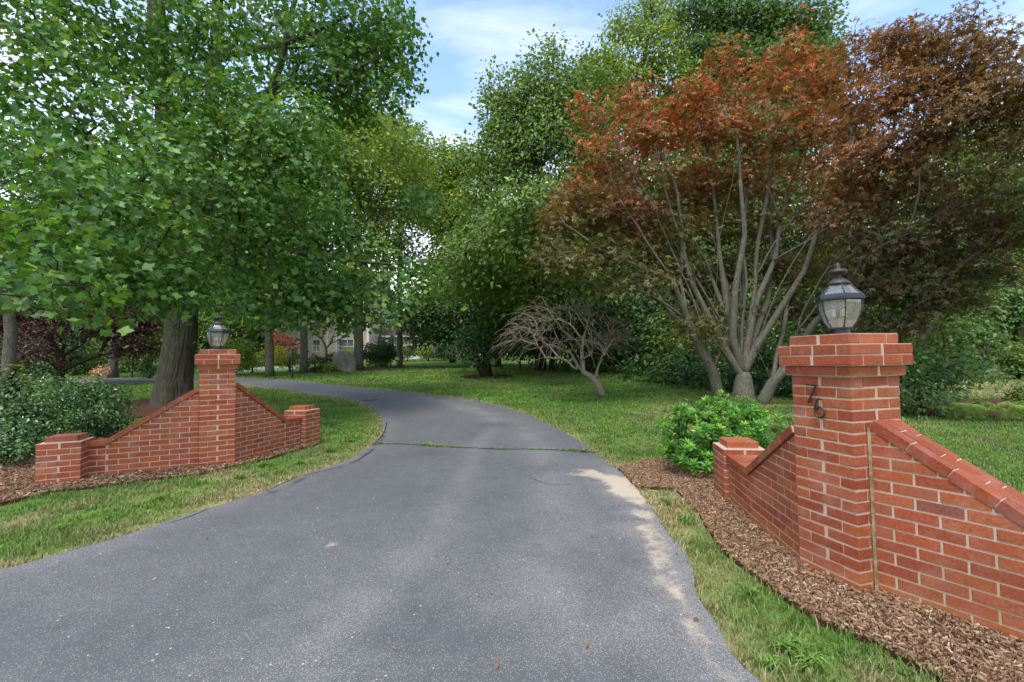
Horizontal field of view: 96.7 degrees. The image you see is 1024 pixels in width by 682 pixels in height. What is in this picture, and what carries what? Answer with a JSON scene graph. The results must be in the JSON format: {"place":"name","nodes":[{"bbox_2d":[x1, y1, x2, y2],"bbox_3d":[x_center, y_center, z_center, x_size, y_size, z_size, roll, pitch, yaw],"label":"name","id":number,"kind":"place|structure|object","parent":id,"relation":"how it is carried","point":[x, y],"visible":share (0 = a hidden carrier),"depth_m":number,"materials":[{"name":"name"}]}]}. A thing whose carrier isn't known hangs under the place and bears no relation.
{"place":"outdoors","nodes":[
{"label":"outdoors","id":0,"kind":"place"},
{"bbox_2d":[0,378,759,681],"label":"driveway","id":1,"kind":"structure","parent":0,"point":[275,591],"depth_m":2.90,"materials":[{"name":"grey asphalt"}]},
{"bbox_2d":[153,404,698,668],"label":"leaf litter","id":2,"kind":"object","parent":1,"relation":"on","point":[587,644],"visible":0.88,"depth_m":2.70,"materials":[{"name":"brown plant"}]},
{"bbox_2d":[371,441,598,452],"bbox_3d":[-0.542,1.695,7.343,3.909,0.086,0.343,-2,-3,15],"label":"grass strip","id":3,"kind":"object","parent":1,"relation":"on","point":[440,445],"visible":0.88,"depth_m":7.35,"materials":[{"name":"green plant"}]},
{"bbox_2d":[381,443,589,451],"bbox_3d":[-0.571,1.711,7.329,3.748,0.010,0.136,-2,-3,15],"label":"asphalt crack","id":4,"kind":"object","parent":1,"relation":"on","point":[461,447],"visible":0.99,"depth_m":7.33,"materials":[{"name":"black asphalt"}]},
{"bbox_2d":[0,355,1023,681],"bbox_3d":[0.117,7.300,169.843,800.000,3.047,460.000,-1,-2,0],"label":"ground","id":5,"kind":"structure","parent":0,"point":[744,607],"depth_m":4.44,"materials":[{"name":"green plant"}]},
{"bbox_2d":[0,228,75,391],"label":"tree","id":6,"kind":"object","parent":5,"relation":"on","point":[10,342],"visible":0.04,"depth_m":16.94,"materials":[{"name":"green plant"}]},
{"bbox_2d":[0,324,107,375],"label":"shrub","id":7,"kind":"object","parent":5,"relation":"on","point":[41,366],"visible":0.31,"depth_m":29.36,"materials":[{"name":"red plant"}]},
{"bbox_2d":[0,108,148,373],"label":"tree","id":8,"kind":"object","parent":5,"relation":"on","point":[4,181],"visible":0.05,"depth_m":32.66,"materials":[{"name":"green plant"}]},
{"bbox_2d":[0,286,163,385],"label":"maple tree","id":9,"kind":"object","parent":5,"relation":"on","point":[38,327],"visible":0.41,"depth_m":20.74,"materials":[{"name":"purple plant"}]},
{"bbox_2d":[59,378,107,393],"bbox_3d":[-16.414,1.800,17.423,1.568,0.779,0.961,-1,-2,0],"label":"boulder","id":10,"kind":"object","parent":5,"relation":"on","point":[85,382],"visible":0.1,"depth_m":17.23,"materials":[{"name":"stone"}]},
{"bbox_2d":[33,256,154,377],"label":"tree","id":11,"kind":"object","parent":5,"relation":"on","point":[114,371],"visible":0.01,"depth_m":25.82,"materials":[{"name":"green plant"}]},
{"bbox_2d":[50,340,141,373],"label":"shrub","id":12,"kind":"object","parent":5,"relation":"on","point":[122,366],"visible":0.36,"depth_m":32.46,"materials":[{"name":"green plant"}]},
{"bbox_2d":[88,365,110,388],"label":"shrub","id":13,"kind":"object","parent":5,"relation":"on","point":[99,371],"visible":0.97,"depth_m":16.91,"materials":[{"name":"orange plant"}]},
{"bbox_2d":[0,142,205,313],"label":"tree","id":14,"kind":"object","parent":5,"relation":"on","point":[79,209],"depth_m":36.12,"materials":[{"name":"green plant"}]},
{"bbox_2d":[51,399,159,418],"bbox_3d":[-9.779,1.807,12.640,4.808,0.296,4.396,-1,-2,0],"label":"mulch bed","id":15,"kind":"object","parent":5,"relation":"on","point":[145,410],"visible":0.09,"depth_m":11.57,"materials":[{"name":"brown wood"}]},
{"bbox_2d":[0,0,468,407],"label":"tulip tree","id":16,"kind":"object","parent":15,"relation":"on","point":[172,260],"visible":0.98,"depth_m":8.96,"materials":[{"name":"green plant"}]},
{"bbox_2d":[85,330,160,370],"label":"shrub","id":17,"kind":"object","parent":5,"relation":"on","point":[126,353],"visible":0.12,"depth_m":35.63,"materials":[{"name":"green plant"}]},
{"bbox_2d":[131,348,134,377],"bbox_3d":[-21.690,1.160,25.989,0.320,1.870,0.277,-1,-2,0],"label":"lamp post","id":18,"kind":"object","parent":5,"relation":"on","point":[132,367],"visible":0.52,"depth_m":25.94,"materials":[{"name":"black metal"}]},
{"bbox_2d":[129,351,158,378],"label":"evergreen shrub","id":19,"kind":"object","parent":5,"relation":"on","point":[151,370],"visible":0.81,"depth_m":24.86,"materials":[{"name":"green plant"}]},
{"bbox_2d":[0,431,320,505],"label":"mulch bed","id":20,"kind":"object","parent":5,"relation":"on","point":[107,484],"visible":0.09,"depth_m":5.36,"materials":[{"name":"brown wood"}]},
{"bbox_2d":[0,366,96,468],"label":"shrub","id":21,"kind":"object","parent":20,"relation":"on","point":[16,442],"visible":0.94,"depth_m":6.67,"materials":[{"name":"green plant"}]},
{"bbox_2d":[1,364,28,399],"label":"shoot","id":22,"kind":"object","parent":21,"relation":"attached to","point":[12,373],"visible":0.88,"depth_m":6.75,"materials":[{"name":"green plant"}]},
{"bbox_2d":[22,373,142,441],"bbox_3d":[-7.491,1.185,7.926,1.794,1.279,1.946,0,-3,-20],"label":"shrub","id":23,"kind":"object","parent":20,"relation":"on","point":[111,414],"visible":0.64,"depth_m":7.89,"materials":[{"name":"green plant"}]},
{"bbox_2d":[35,349,319,484],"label":"brick gate wall","id":24,"kind":"structure","parent":5,"relation":"on","point":[219,414],"depth_m":5.96,"materials":[{"name":"red brick"}]},
{"bbox_2d":[205,313,229,348],"bbox_3d":[-4.058,-0.132,6.273,0.267,0.519,0.296,-1,-2,0],"label":"post lantern","id":25,"kind":"object","parent":24,"relation":"on","point":[215,323],"visible":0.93,"depth_m":6.23,"materials":[{"name":"black paint"}]},
{"bbox_2d":[125,191,293,348],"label":"tree","id":26,"kind":"object","parent":5,"relation":"on","point":[232,320],"visible":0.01,"depth_m":39.40,"materials":[{"name":"green plant"}]},
{"bbox_2d":[160,300,262,348],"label":"shrub","id":27,"kind":"object","parent":5,"relation":"on","point":[203,326],"visible":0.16,"depth_m":35.56,"materials":[{"name":"green plant"}]},
{"bbox_2d":[209,334,259,373],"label":"shrub","id":28,"kind":"object","parent":5,"relation":"on","point":[247,356],"visible":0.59,"depth_m":26.90,"materials":[{"name":"green plant"}]},
{"bbox_2d":[138,90,331,346],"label":"tree","id":29,"kind":"object","parent":5,"relation":"on","point":[228,112],"visible":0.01,"depth_m":43.83,"materials":[{"name":"green plant"}]},
{"bbox_2d":[152,155,354,376],"bbox_3d":[-13.558,-4.149,23.895,10.010,12.236,8.848,-1,-2,0],"label":"tree","id":30,"kind":"object","parent":5,"relation":"on","point":[269,361],"visible":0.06,"depth_m":24.77,"materials":[{"name":"green plant"}]},
{"bbox_2d":[248,353,261,372],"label":"shrub","id":31,"kind":"object","parent":5,"relation":"on","point":[255,362],"visible":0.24,"depth_m":28.91,"materials":[{"name":"green plant"}]},
{"bbox_2d":[239,366,293,371],"bbox_3d":[-17.260,1.947,31.958,0.049,0.427,4.564,-2,-3,28],"label":"picket fence","id":32,"kind":"object","parent":5,"relation":"on","point":[279,368],"visible":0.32,"depth_m":31.82,"materials":[{"name":"white paint"}]},
{"bbox_2d":[254,346,290,367],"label":"shrub","id":33,"kind":"object","parent":5,"relation":"on","point":[277,356],"visible":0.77,"depth_m":28.57,"materials":[{"name":"yellow plant"}]},
{"bbox_2d":[261,329,299,366],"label":"shrub","id":34,"kind":"object","parent":5,"relation":"on","point":[277,340],"visible":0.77,"depth_m":35.79,"materials":[{"name":"red plant"}]},
{"bbox_2d":[274,350,299,371],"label":"shrub","id":35,"kind":"object","parent":5,"relation":"on","point":[296,354],"visible":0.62,"depth_m":29.85,"materials":[{"name":"green plant"}]},
{"bbox_2d":[290,343,294,376],"bbox_3d":[-11.698,0.965,24.189,0.320,1.920,0.277,-1,-2,0],"label":"lamp post","id":36,"kind":"object","parent":5,"relation":"on","point":[292,360],"visible":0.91,"depth_m":24.16,"materials":[{"name":"black metal"}]},
{"bbox_2d":[253,114,382,372],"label":"tree","id":37,"kind":"object","parent":5,"relation":"on","point":[303,367],"visible":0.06,"depth_m":27.78,"materials":[{"name":"green plant"}]},
{"bbox_2d":[278,319,366,368],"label":"ornamental tree","id":38,"kind":"object","parent":5,"relation":"on","point":[324,343],"visible":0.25,"depth_m":32.96,"materials":[{"name":"red plant"}]},
{"bbox_2d":[335,345,353,354],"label":"shrub","id":39,"kind":"object","parent":5,"relation":"on","point":[351,351],"visible":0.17,"depth_m":39.56,"materials":[{"name":"green plant"}]},
{"bbox_2d":[293,366,404,372],"bbox_3d":[-11.232,1.991,31.882,8.418,0.344,4.216,1,-3,-42],"label":"mulch bed","id":40,"kind":"object","parent":5,"relation":"on","point":[377,368],"visible":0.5,"depth_m":32.42,"materials":[{"name":"brown soil"}]},
{"bbox_2d":[299,351,332,371],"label":"shrub","id":41,"kind":"object","parent":40,"relation":"on","point":[323,360],"visible":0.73,"depth_m":29.17,"materials":[{"name":"green plant"}]},
{"bbox_2d":[323,351,334,362],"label":"shrub","id":42,"kind":"object","parent":40,"relation":"on","point":[329,356],"visible":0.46,"depth_m":32.65,"materials":[{"name":"green plant"}]},
{"bbox_2d":[320,362,338,371],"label":"shrub","id":43,"kind":"object","parent":40,"relation":"on","point":[330,364],"visible":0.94,"depth_m":28.75,"materials":[{"name":"green plant"}]},
{"bbox_2d":[332,351,356,371],"bbox_3d":[-10.848,1.464,29.500,1.596,1.676,1.119,-1,-2,0],"label":"boulder","id":44,"kind":"object","parent":40,"relation":"on","point":[346,361],"visible":0.79,"depth_m":29.10,"materials":[{"name":"stone"}]},
{"bbox_2d":[268,86,445,369],"bbox_3d":[-9.950,-7.181,30.863,12.233,18.450,12.507,1,-3,-37],"label":"tree","id":45,"kind":"object","parent":5,"relation":"on","point":[387,189],"visible":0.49,"depth_m":30.12,"materials":[{"name":"green plant"}]},
{"bbox_2d":[278,275,472,361],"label":"house","id":46,"kind":"structure","parent":5,"relation":"on","point":[317,347],"depth_m":47.09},
{"bbox_2d":[312,339,320,351],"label":"window","id":47,"kind":"structure","parent":46,"relation":"in","point":[316,345],"depth_m":46.98,"materials":[{"name":"white paint"}]},
{"bbox_2d":[336,338,340,351],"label":"window","id":48,"kind":"structure","parent":46,"relation":"in","point":[338,342],"depth_m":46.98,"materials":[{"name":"white paint"}]},
{"bbox_2d":[340,338,353,350],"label":"window","id":49,"kind":"structure","parent":46,"relation":"in","point":[346,342],"depth_m":47.01,"materials":[{"name":"white glass"}]},
{"bbox_2d":[325,99,441,346],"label":"tree","id":50,"kind":"object","parent":5,"relation":"on","point":[398,124],"visible":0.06,"depth_m":43.67,"materials":[{"name":"green plant"}]},
{"bbox_2d":[363,335,405,366],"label":"shrub","id":51,"kind":"object","parent":5,"relation":"on","point":[382,353],"visible":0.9,"depth_m":35.58,"materials":[{"name":"green plant"}]},
{"bbox_2d":[348,113,450,366],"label":"tree","id":52,"kind":"object","parent":5,"relation":"on","point":[399,340],"visible":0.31,"depth_m":33.93,"materials":[{"name":"green plant"}]},
{"bbox_2d":[402,343,418,360],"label":"shrub","id":53,"kind":"object","parent":5,"relation":"on","point":[409,354],"visible":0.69,"depth_m":43.63,"materials":[{"name":"green plant"}]},
{"bbox_2d":[416,343,437,360],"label":"shrub","id":54,"kind":"object","parent":5,"relation":"on","point":[427,354],"visible":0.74,"depth_m":43.69,"materials":[{"name":"green plant"}]},
{"bbox_2d":[432,344,449,360],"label":"shrub","id":55,"kind":"object","parent":5,"relation":"on","point":[440,355],"visible":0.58,"depth_m":43.50,"materials":[{"name":"green plant"}]},
{"bbox_2d":[51,438,832,674],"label":"coarse grass","id":56,"kind":"structure","parent":5,"relation":"on","point":[799,645],"depth_m":2.21,"materials":[{"name":"green plant"}]},
{"bbox_2d":[385,291,507,366],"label":"tree","id":57,"kind":"object","parent":5,"relation":"on","point":[437,325],"visible":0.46,"depth_m":31.46,"materials":[{"name":"green plant"}]},
{"bbox_2d":[412,131,496,362],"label":"tree","id":58,"kind":"object","parent":5,"relation":"on","point":[446,185],"visible":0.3,"depth_m":39.08,"materials":[{"name":"green plant"}]},
{"bbox_2d":[460,374,511,378],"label":"bare soil","id":59,"kind":"structure","parent":5,"relation":"on","point":[480,377],"depth_m":21.93,"materials":[{"name":"brown soil"}]},
{"bbox_2d":[442,305,533,376],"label":"tree","id":60,"kind":"object","parent":5,"relation":"on","point":[484,368],"visible":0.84,"depth_m":22.19,"materials":[{"name":"green plant"}]},
{"bbox_2d":[0,255,1023,368],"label":"distant wood","id":61,"kind":"object","parent":5,"relation":"on","point":[259,340],"visible":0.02,"depth_m":60.91,"materials":[{"name":"green plant"}]},
{"bbox_2d":[490,323,561,367],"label":"shrub","id":62,"kind":"object","parent":5,"relation":"on","point":[530,354],"visible":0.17,"depth_m":29.20,"materials":[{"name":"green plant"}]},
{"bbox_2d":[415,24,643,369],"bbox_3d":[0.550,-8.713,24.124,12.428,20.693,18.628,-2,-3,23],"label":"tree","id":63,"kind":"object","parent":5,"relation":"on","point":[492,251],"visible":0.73,"depth_m":25.08,"materials":[{"name":"green plant"}]},
{"bbox_2d":[489,273,609,370],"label":"tree","id":64,"kind":"object","parent":5,"relation":"on","point":[550,359],"visible":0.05,"depth_m":25.79,"materials":[{"name":"green plant"}]},
{"bbox_2d":[490,284,648,395],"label":"bare tree","id":65,"kind":"object","parent":5,"relation":"on","point":[594,380],"visible":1,"depth_m":14.02,"materials":[{"name":"grey plant"}]},
{"bbox_2d":[489,206,678,365],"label":"tree","id":66,"kind":"object","parent":5,"relation":"on","point":[605,309],"visible":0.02,"depth_m":29.30,"materials":[{"name":"green plant"}]},
{"bbox_2d":[527,316,642,372],"bbox_3d":[4.216,0.140,24.913,5.400,3.431,5.404,2,-4,-45],"label":"shrub","id":67,"kind":"object","parent":5,"relation":"on","point":[589,362],"visible":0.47,"depth_m":24.33,"materials":[{"name":"green plant"}]},
{"bbox_2d":[559,254,678,371],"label":"tree","id":68,"kind":"object","parent":5,"relation":"on","point":[646,304],"visible":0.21,"depth_m":23.23,"materials":[{"name":"green plant"}]},
{"bbox_2d":[565,0,718,176],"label":"tree","id":69,"kind":"object","parent":5,"relation":"on","point":[642,66],"visible":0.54,"depth_m":32.51,"materials":[{"name":"green plant"}]},
{"bbox_2d":[590,275,693,375],"bbox_3d":[6.629,-0.908,22.670,5.124,5.518,5.182,-1,-2,0],"label":"shrub","id":70,"kind":"object","parent":5,"relation":"on","point":[642,329],"visible":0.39,"depth_m":22.19,"materials":[{"name":"green plant"}]},
{"bbox_2d":[555,92,751,369],"bbox_3d":[8.790,-6.828,29.302,12.613,17.567,12.794,1,-3,-38],"label":"tree","id":71,"kind":"object","parent":5,"relation":"on","point":[672,155],"visible":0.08,"depth_m":27.40,"materials":[{"name":"green plant"}]},
{"bbox_2d":[610,341,720,387],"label":"shrub","id":72,"kind":"object","parent":5,"relation":"on","point":[670,366],"visible":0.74,"depth_m":18.31,"materials":[{"name":"green plant"}]},
{"bbox_2d":[638,288,762,379],"bbox_3d":[8.358,-0.235,19.841,5.397,4.244,4.453,-1,-2,0],"label":"shrub","id":73,"kind":"object","parent":5,"relation":"on","point":[680,344],"visible":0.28,"depth_m":20.06,"materials":[{"name":"green plant"}]},
{"bbox_2d":[599,163,811,366],"bbox_3d":[11.696,-4.965,30.232,14.643,14.962,11.660,-1,-2,0],"label":"tree","id":74,"kind":"object","parent":5,"relation":"on","point":[703,247],"visible":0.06,"depth_m":27.14,"materials":[{"name":"green plant"}]},
{"bbox_2d":[519,3,915,404],"bbox_3d":[5.834,-3.523,13.277,11.399,10.827,5.271,-1,-2,0],"label":"maple tree","id":75,"kind":"object","parent":5,"relation":"on","point":[688,279],"visible":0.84,"depth_m":12.84,"materials":[{"name":"red plant"}]},
{"bbox_2d":[661,354,791,395],"bbox_3d":[7.823,1.145,16.880,4.723,1.904,4.214,-1,-2,0],"label":"shrub","id":76,"kind":"object","parent":5,"relation":"on","point":[729,378],"visible":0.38,"depth_m":16.20,"materials":[{"name":"green plant"}]},
{"bbox_2d":[651,104,828,322],"bbox_3d":[15.492,-6.862,31.384,15.024,18.776,11.771,-1,-2,0],"label":"tree","id":77,"kind":"object","parent":5,"relation":"on","point":[793,153],"visible":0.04,"depth_m":28.65,"materials":[{"name":"green plant"}]},
{"bbox_2d":[633,0,859,367],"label":"tree","id":78,"kind":"object","parent":5,"relation":"on","point":[763,22],"visible":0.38,"depth_m":33.46,"materials":[{"name":"green plant"}]},
{"bbox_2d":[707,300,806,390],"bbox_3d":[10.186,0.274,17.699,4.356,3.818,4.518,0,-3,-28],"label":"shrub","id":79,"kind":"object","parent":5,"relation":"on","point":[764,354],"visible":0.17,"depth_m":17.06,"materials":[{"name":"green plant"}]},
{"bbox_2d":[753,369,792,397],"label":"shrub","id":80,"kind":"object","parent":5,"relation":"on","point":[787,391],"visible":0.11,"depth_m":14.91,"materials":[{"name":"green plant"}]},
{"bbox_2d":[705,130,918,343],"bbox_3d":[19.442,-5.834,31.105,14.666,16.565,11.727,-1,-2,0],"label":"tree","id":81,"kind":"object","parent":5,"relation":"on","point":[788,248],"visible":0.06,"depth_m":28.37,"materials":[{"name":"green plant"}]},
{"bbox_2d":[618,456,1023,681],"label":"mulch bed","id":82,"kind":"object","parent":5,"relation":"on","point":[892,654],"visible":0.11,"depth_m":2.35,"materials":[{"name":"brown wood"}]},
{"bbox_2d":[652,389,793,474],"bbox_3d":[2.855,1.127,6.013,2.502,0.999,1.376,0,-3,-26],"label":"rhododendron","id":83,"kind":"object","parent":82,"relation":"on","point":[711,427],"visible":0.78,"depth_m":5.67,"materials":[{"name":"green plant"}]},
{"bbox_2d":[773,290,926,391],"bbox_3d":[12.639,0.040,17.003,4.428,4.106,4.852,1,-3,-33],"label":"shrub","id":84,"kind":"object","parent":5,"relation":"on","point":[830,331],"visible":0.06,"depth_m":16.97,"materials":[{"name":"green plant"}]},
{"bbox_2d":[712,333,1023,639],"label":"brick gate wall","id":85,"kind":"structure","parent":5,"relation":"on","point":[849,477],"depth_m":2.71,"materials":[{"name":"brick"}]},
{"bbox_2d":[815,262,864,333],"bbox_3d":[2.157,-0.279,2.998,0.277,0.490,0.261,-1,-2,0],"label":"post lantern","id":86,"kind":"object","parent":85,"relation":"on","point":[839,280],"visible":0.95,"depth_m":2.96,"materials":[{"name":"black paint"}]},
{"bbox_2d":[794,0,1023,364],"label":"maple tree","id":87,"kind":"object","parent":5,"relation":"on","point":[944,286],"visible":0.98,"depth_m":9.05,"materials":[{"name":"brown plant"}]},
{"bbox_2d":[796,138,1023,337],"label":"tree","id":88,"kind":"object","parent":5,"relation":"on","point":[992,292],"visible":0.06,"depth_m":25.33,"materials":[{"name":"green plant"}]},
{"bbox_2d":[868,75,1023,374],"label":"tree","id":89,"kind":"object","parent":5,"relation":"on","point":[997,183],"visible":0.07,"depth_m":28.37,"materials":[{"name":"green plant"}]},
{"bbox_2d":[927,401,976,417],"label":"fern","id":90,"kind":"object","parent":5,"relation":"on","point":[952,409],"visible":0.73,"depth_m":9.81,"materials":[{"name":"green plant"}]},
{"bbox_2d":[889,285,1016,365],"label":"tree","id":91,"kind":"object","parent":5,"relation":"on","point":[1001,310],"visible":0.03,"depth_m":39.66,"materials":[{"name":"green plant"}]},
{"bbox_2d":[900,398,1023,417],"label":"mulch bed","id":92,"kind":"object","parent":5,"relation":"on","point":[990,400],"visible":0.21,"depth_m":11.47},
{"bbox_2d":[855,234,1023,420],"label":"bush","id":93,"kind":"object","parent":92,"relation":"on","point":[919,393],"visible":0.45,"depth_m":10.72,"materials":[{"name":"green plant"}]},
{"bbox_2d":[1001,379,1023,404],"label":"shrub","id":94,"kind":"object","parent":92,"relation":"on","point":[1016,398],"visible":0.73,"depth_m":11.48,"materials":[{"name":"green plant"}]},
{"bbox_2d":[913,318,1011,362],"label":"tree","id":95,"kind":"object","parent":5,"relation":"on","point":[936,345],"visible":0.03,"depth_m":47.99,"materials":[{"name":"green plant"}]},
{"bbox_2d":[949,401,1008,419],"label":"fern","id":96,"kind":"object","parent":5,"relation":"on","point":[982,411],"visible":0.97,"depth_m":9.44,"materials":[{"name":"green plant"}]},
{"bbox_2d":[972,266,1023,367],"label":"tree","id":97,"kind":"object","parent":5,"relation":"on","point":[995,330],"depth_m":43.83,"materials":[{"name":"green plant"}]},
{"bbox_2d":[973,398,1023,419],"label":"fern","id":98,"kind":"object","parent":5,"relation":"on","point":[1013,410],"visible":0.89,"depth_m":9.39,"materials":[{"name":"green plant"}]},
{"bbox_2d":[973,269,1023,343],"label":"evergreen tree","id":99,"kind":"object","parent":5,"relation":"on","point":[1016,314],"visible":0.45,"depth_m":39.81,"materials":[{"name":"green plant"}]},
{"bbox_2d":[989,341,1023,379],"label":"shrub","id":100,"kind":"object","parent":5,"relation":"on","point":[1017,359],"visible":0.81,"depth_m":23.86,"materials":[{"name":"green plant"}]},
{"bbox_2d":[998,164,1015,365],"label":"tree","id":101,"kind":"object","parent":5,"relation":"on","point":[1001,342],"depth_m":45.85,"materials":[{"name":"green plant"}]},
{"bbox_2d":[1004,328,1023,358],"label":"tree","id":102,"kind":"object","parent":5,"relation":"on","point":[1021,339],"visible":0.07,"depth_m":50.20,"materials":[{"name":"green plant"}]},
{"bbox_2d":[0,0,1023,354],"label":"sky","id":103,"kind":"structure","parent":0,"point":[465,33],"materials":[{"name":"blue"}]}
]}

